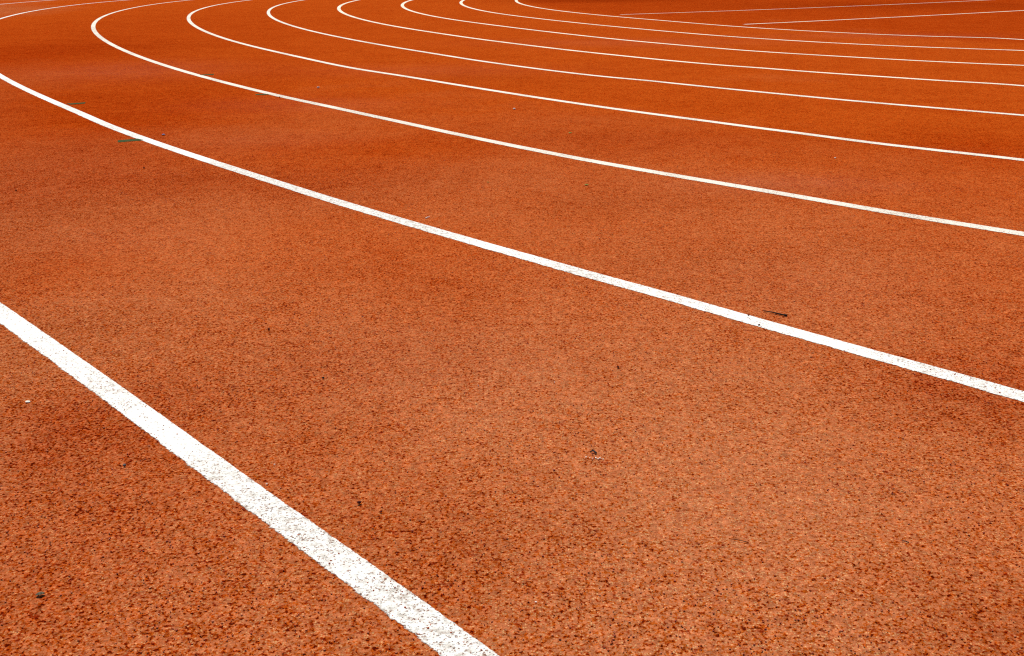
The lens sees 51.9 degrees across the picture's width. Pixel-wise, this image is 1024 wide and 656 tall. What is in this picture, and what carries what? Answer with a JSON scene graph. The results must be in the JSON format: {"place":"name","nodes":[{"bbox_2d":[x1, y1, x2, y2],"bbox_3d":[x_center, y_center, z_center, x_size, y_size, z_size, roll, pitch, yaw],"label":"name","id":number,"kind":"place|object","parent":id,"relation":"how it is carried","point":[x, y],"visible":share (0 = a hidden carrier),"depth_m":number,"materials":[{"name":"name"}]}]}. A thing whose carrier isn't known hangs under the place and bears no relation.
{"place":"outdoors","nodes":[
{"label":"outdoors","id":0,"kind":"place"},
{"bbox_2d":[0,0,1023,655],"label":"track surface","id":1,"kind":"object","parent":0,"point":[822,540],"visible":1,"depth_m":2.31,"materials":[{"name":"rubber"}]},
{"bbox_2d":[118,139,141,141],"bbox_3d":[-1.738,-0.855,4.784,0.116,0.001,0.068,-10,21,-27],"label":"green dash","id":2,"kind":"object","parent":1,"relation":"on","point":[126,140],"visible":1,"depth_m":4.78,"materials":[{"name":"paint"}]},
{"bbox_2d":[0,150,1023,655],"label":"rubber granules","id":3,"kind":"object","parent":1,"relation":"on","point":[508,456],"visible":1,"depth_m":1.61,"materials":[{"name":"orange rubber"}]},
{"bbox_2d":[0,0,1023,401],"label":"lane line","id":4,"kind":"object","parent":1,"relation":"on","point":[880,356],"visible":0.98,"depth_m":2.61,"materials":[{"name":"white paint"}]},
{"bbox_2d":[91,0,1023,235],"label":"lane line","id":5,"kind":"object","parent":1,"relation":"on","point":[99,36],"visible":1,"depth_m":4.17,"materials":[{"name":"beige paint"}]},
{"bbox_2d":[187,0,1023,160],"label":"lane line","id":6,"kind":"object","parent":1,"relation":"on","point":[203,30],"visible":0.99,"depth_m":5.67,"materials":[{"name":"beige paint"}]},
{"bbox_2d":[267,0,1023,115],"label":"lane line","id":7,"kind":"object","parent":1,"relation":"on","point":[269,14],"visible":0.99,"depth_m":7.17,"materials":[{"name":"beige paint"}]},
{"bbox_2d":[337,0,1023,85],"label":"lane line","id":8,"kind":"object","parent":1,"relation":"on","point":[339,9],"visible":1,"depth_m":8.65,"materials":[{"name":"beige paint"}]},
{"bbox_2d":[401,0,1023,65],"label":"lane line","id":9,"kind":"object","parent":1,"relation":"on","point":[402,4],"visible":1,"depth_m":10.10,"materials":[{"name":"beige paint"}]},
{"bbox_2d":[459,0,1023,50],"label":"lane line","id":10,"kind":"object","parent":1,"relation":"on","point":[461,3],"visible":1,"depth_m":11.64,"materials":[{"name":"beige paint"}]},
{"bbox_2d":[515,0,1023,39],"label":"lane line","id":11,"kind":"object","parent":1,"relation":"on","point":[750,27],"visible":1,"depth_m":13.06,"materials":[{"name":"beige paint"}]},
{"bbox_2d":[763,310,787,315],"bbox_3d":[0.594,-0.034,2.374,0.058,0.005,0.005,15,25,38],"label":"twig","id":12,"kind":"object","parent":1,"relation":"on","point":[776,313],"visible":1,"depth_m":2.37,"materials":[{"name":"black wood"}]},
{"bbox_2d":[620,0,978,14],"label":"infield line","id":13,"kind":"object","parent":1,"relation":"on","point":[792,8],"visible":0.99,"depth_m":18.08,"materials":[{"name":"white paint"}]},
{"bbox_2d":[757,10,1023,23],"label":"infield line","id":14,"kind":"object","parent":1,"relation":"on","point":[887,17],"visible":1,"depth_m":15.00,"materials":[{"name":"beige paint"}]}
]}

